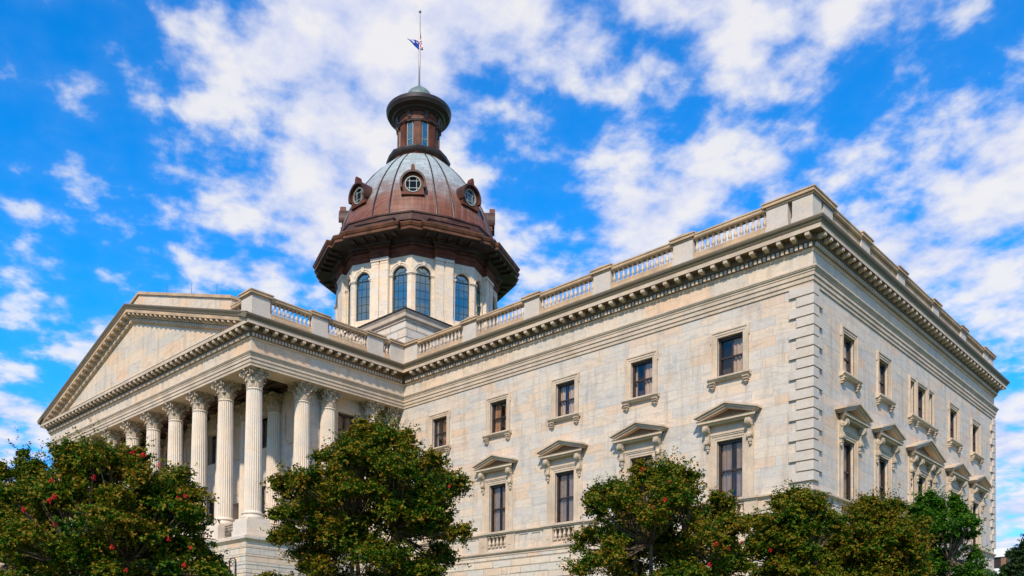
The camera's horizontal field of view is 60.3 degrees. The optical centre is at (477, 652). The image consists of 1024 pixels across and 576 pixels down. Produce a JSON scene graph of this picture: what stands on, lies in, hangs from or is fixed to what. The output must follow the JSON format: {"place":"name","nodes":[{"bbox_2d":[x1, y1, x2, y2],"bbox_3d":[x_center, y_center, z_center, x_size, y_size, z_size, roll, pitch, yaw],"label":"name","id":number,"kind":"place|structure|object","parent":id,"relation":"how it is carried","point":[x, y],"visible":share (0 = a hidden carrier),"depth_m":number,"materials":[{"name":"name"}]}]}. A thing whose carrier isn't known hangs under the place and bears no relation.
{"place":"outdoors","nodes":[
{"label":"outdoors","id":0,"kind":"place"},
{"bbox_2d":[0,0,1023,547],"label":"sky","id":1,"kind":"structure","parent":0,"point":[215,146],"materials":[{"name":"blue"}]},
{"bbox_2d":[994,548,1010,572],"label":"office block","id":2,"kind":"structure","parent":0,"point":[1000,559],"depth_m":131.47,"materials":[{"name":"white concrete"}]},
{"bbox_2d":[994,557,1010,568],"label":"ribbon window","id":3,"kind":"structure","parent":2,"relation":"in","point":[997,560],"depth_m":131.80,"materials":[{"name":"grey glass"}]},
{"bbox_3d":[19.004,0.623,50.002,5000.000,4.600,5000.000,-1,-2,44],"label":"ground","id":4,"kind":"structure","parent":0,"visible":0},
{"bbox_2d":[0,427,81,575],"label":"crepe myrtle","id":5,"kind":"object","parent":4,"relation":"on","point":[22,467],"visible":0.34,"depth_m":29.60,"materials":[{"name":"green plant"}]},
{"bbox_2d":[0,418,236,575],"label":"crepe myrtle","id":6,"kind":"object","parent":4,"relation":"on","point":[140,521],"visible":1,"depth_m":20.99,"materials":[{"name":"green plant"}]},
{"bbox_2d":[228,557,236,575],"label":"street lamp","id":7,"kind":"object","parent":4,"relation":"on","point":[235,571],"visible":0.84,"depth_m":56.10,"materials":[{"name":"metal"}]},
{"bbox_2d":[253,407,477,575],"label":"crepe myrtle","id":8,"kind":"object","parent":4,"relation":"on","point":[401,505],"visible":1,"depth_m":24.57,"materials":[{"name":"green plant"}]},
{"bbox_2d":[0,86,1009,575],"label":"capitol","id":9,"kind":"structure","parent":4,"relation":"on","point":[814,338],"depth_m":65.70,"materials":[{"name":"stone"}]},
{"bbox_2d":[163,446,167,475],"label":"window","id":10,"kind":"structure","parent":9,"relation":"in","point":[165,449],"depth_m":86.23,"materials":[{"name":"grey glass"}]},
{"bbox_2d":[207,495,214,524],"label":"window","id":11,"kind":"structure","parent":9,"relation":"in","point":[211,511],"depth_m":80.27,"materials":[{"name":"black glass"}]},
{"bbox_2d":[207,429,215,465],"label":"window","id":12,"kind":"structure","parent":9,"relation":"in","point":[209,433],"depth_m":80.33,"materials":[{"name":"black glass"}]},
{"bbox_2d":[262,481,265,516],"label":"window","id":13,"kind":"structure","parent":9,"relation":"in","point":[263,488],"depth_m":74.22,"materials":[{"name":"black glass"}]},
{"bbox_2d":[262,410,267,448],"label":"window","id":14,"kind":"structure","parent":9,"relation":"in","point":[264,413],"depth_m":74.35,"materials":[{"name":"black glass"}]},
{"bbox_2d":[335,406,359,442],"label":"window","id":15,"kind":"structure","parent":9,"relation":"in","point":[338,416],"depth_m":72.95,"materials":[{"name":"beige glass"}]},
{"bbox_2d":[345,273,351,331],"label":"drum window","id":16,"kind":"structure","parent":9,"relation":"in","point":[348,275],"depth_m":98.52,"materials":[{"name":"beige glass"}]},
{"bbox_2d":[353,266,370,321],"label":"drum window","id":17,"kind":"structure","parent":9,"relation":"in","point":[364,280],"depth_m":96.19,"materials":[{"name":"blue glass"}]},
{"bbox_2d":[389,259,410,312],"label":"drum window","id":18,"kind":"structure","parent":9,"relation":"in","point":[398,285],"depth_m":94.56,"materials":[{"name":"blue glass"}]},
{"bbox_2d":[418,10,420,85],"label":"flagpole","id":19,"kind":"object","parent":9,"relation":"on","point":[419,47],"visible":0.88,"depth_m":103.84,"materials":[{"name":"metal"}]},
{"bbox_2d":[407,38,418,49],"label":"state flag","id":20,"kind":"object","parent":19,"relation":"attached to","point":[415,43],"visible":1,"depth_m":103.83,"materials":[{"name":"blue fabric"}]},
{"bbox_2d":[419,32,422,49],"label":"national flag","id":21,"kind":"object","parent":19,"relation":"hanging from","point":[420,43],"visible":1,"depth_m":103.86,"materials":[{"name":"fabric"}]},
{"bbox_2d":[413,260,434,317],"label":"drum window","id":22,"kind":"structure","parent":9,"relation":"in","point":[424,281],"depth_m":94.59,"materials":[{"name":"blue glass"}]},
{"bbox_2d":[425,410,451,453],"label":"window","id":23,"kind":"structure","parent":9,"relation":"in","point":[441,426],"depth_m":72.50,"materials":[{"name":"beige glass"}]},
{"bbox_2d":[425,470,454,541],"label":"window","id":24,"kind":"structure","parent":9,"relation":"in","point":[447,470],"depth_m":71.10,"materials":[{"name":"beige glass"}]},
{"bbox_2d":[453,267,472,324],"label":"drum window","id":25,"kind":"structure","parent":9,"relation":"in","point":[460,283],"depth_m":96.26,"materials":[{"name":"blue glass"}]},
{"bbox_2d":[474,275,483,330],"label":"drum window","id":26,"kind":"structure","parent":9,"relation":"in","point":[478,278],"depth_m":98.60,"materials":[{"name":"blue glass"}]},
{"bbox_2d":[472,454,517,532],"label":"window","id":27,"kind":"structure","parent":9,"relation":"in","point":[494,469],"depth_m":67.68,"materials":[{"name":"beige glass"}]},
{"bbox_2d":[493,292,497,310],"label":"drum window","id":28,"kind":"structure","parent":9,"relation":"in","point":[494,297],"depth_m":102.72,"materials":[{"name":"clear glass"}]},
{"bbox_2d":[482,392,511,444],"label":"window","id":29,"kind":"structure","parent":9,"relation":"in","point":[497,417],"depth_m":68.01,"materials":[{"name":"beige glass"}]},
{"bbox_2d":[536,438,588,523],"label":"window","id":30,"kind":"structure","parent":9,"relation":"in","point":[561,455],"depth_m":63.09,"materials":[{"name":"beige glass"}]},
{"bbox_2d":[547,372,580,429],"bbox_3d":[6.346,-17.932,63.091,2.840,3.640,0.854,-1,-2,44],"label":"window","id":31,"kind":"structure","parent":9,"relation":"in","point":[573,412],"depth_m":63.27,"materials":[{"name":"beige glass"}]},
{"bbox_2d":[609,421,668,505],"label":"window","id":32,"kind":"structure","parent":9,"relation":"in","point":[637,439],"depth_m":58.34,"materials":[{"name":"beige stone"}]},
{"bbox_2d":[621,349,659,411],"bbox_3d":[10.979,-17.985,58.561,2.840,3.640,0.858,-1,-2,44],"label":"window","id":33,"kind":"structure","parent":9,"relation":"in","point":[650,379],"depth_m":58.69,"materials":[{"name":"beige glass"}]},
{"bbox_2d":[693,401,761,499],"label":"window","id":34,"kind":"structure","parent":9,"relation":"in","point":[726,420],"depth_m":53.95,"materials":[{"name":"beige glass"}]},
{"bbox_2d":[706,323,751,390],"bbox_3d":[15.569,-18.038,54.072,2.840,3.640,0.857,-1,-2,44],"label":"window","id":35,"kind":"structure","parent":9,"relation":"in","point":[740,342],"depth_m":54.13,"materials":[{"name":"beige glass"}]},
{"bbox_2d":[839,324,862,392],"bbox_3d":[22.803,-17.965,54.145,0.740,3.640,2.840,-1,-2,44],"label":"window","id":36,"kind":"structure","parent":9,"relation":"in","point":[845,374],"depth_m":54.55,"materials":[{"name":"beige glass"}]},
{"bbox_2d":[835,403,873,501],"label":"window","id":37,"kind":"structure","parent":9,"relation":"in","point":[854,420],"depth_m":54.30,"materials":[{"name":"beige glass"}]},
{"bbox_2d":[875,350,895,413],"bbox_3d":[26.858,-17.835,58.290,0.740,3.640,2.840,-1,-2,44],"label":"window","id":38,"kind":"structure","parent":9,"relation":"in","point":[880,396],"depth_m":58.67,"materials":[{"name":"beige stone"}]},
{"bbox_2d":[871,423,905,500],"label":"window","id":39,"kind":"structure","parent":9,"relation":"in","point":[888,439],"depth_m":58.29,"materials":[{"name":"beige stone"}]},
{"bbox_2d":[908,375,938,438],"bbox_3d":[32.031,-17.619,63.577,0.740,3.540,5.600,-1,-2,44],"label":"window","id":40,"kind":"structure","parent":9,"relation":"in","point":[916,417],"depth_m":63.92,"materials":[{"name":"beige stone"}]},
{"bbox_2d":[905,439,946,504],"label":"window","id":41,"kind":"structure","parent":9,"relation":"in","point":[925,459],"depth_m":63.22,"materials":[{"name":"beige stone"}]},
{"bbox_2d":[947,401,962,453],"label":"window","id":42,"kind":"structure","parent":9,"relation":"in","point":[951,441],"depth_m":69.37,"materials":[{"name":"beige stone"}]},
{"bbox_2d":[945,462,971,532],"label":"window","id":43,"kind":"structure","parent":9,"relation":"in","point":[958,474],"depth_m":68.46,"materials":[{"name":"beige stone"}]},
{"bbox_2d":[970,417,984,466],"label":"window","id":44,"kind":"structure","parent":9,"relation":"in","point":[973,455],"depth_m":73.33,"materials":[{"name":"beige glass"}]},
{"bbox_2d":[968,475,991,548],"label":"window","id":45,"kind":"structure","parent":9,"relation":"in","point":[980,486],"depth_m":73.03,"materials":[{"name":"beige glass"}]},
{"bbox_2d":[556,446,777,575],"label":"crepe myrtle","id":46,"kind":"object","parent":4,"relation":"on","point":[717,525],"visible":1,"depth_m":26.11,"materials":[{"name":"green plant"}]},
{"bbox_2d":[741,479,849,575],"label":"crepe myrtle","id":47,"kind":"object","parent":4,"relation":"on","point":[805,521],"visible":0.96,"depth_m":28.20,"materials":[{"name":"green plant"}]},
{"bbox_2d":[816,483,941,575],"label":"crepe myrtle","id":48,"kind":"object","parent":4,"relation":"on","point":[884,537],"visible":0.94,"depth_m":29.90,"materials":[{"name":"green plant"}]},
{"bbox_2d":[904,483,1007,575],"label":"young oak","id":49,"kind":"object","parent":4,"relation":"on","point":[953,515],"visible":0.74,"depth_m":35.51,"materials":[{"name":"green plant"}]},
{"bbox_2d":[998,533,1023,575],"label":"evergreen tree","id":50,"kind":"object","parent":4,"relation":"on","point":[1014,566],"visible":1,"depth_m":59.98,"materials":[{"name":"green plant"}]}
]}

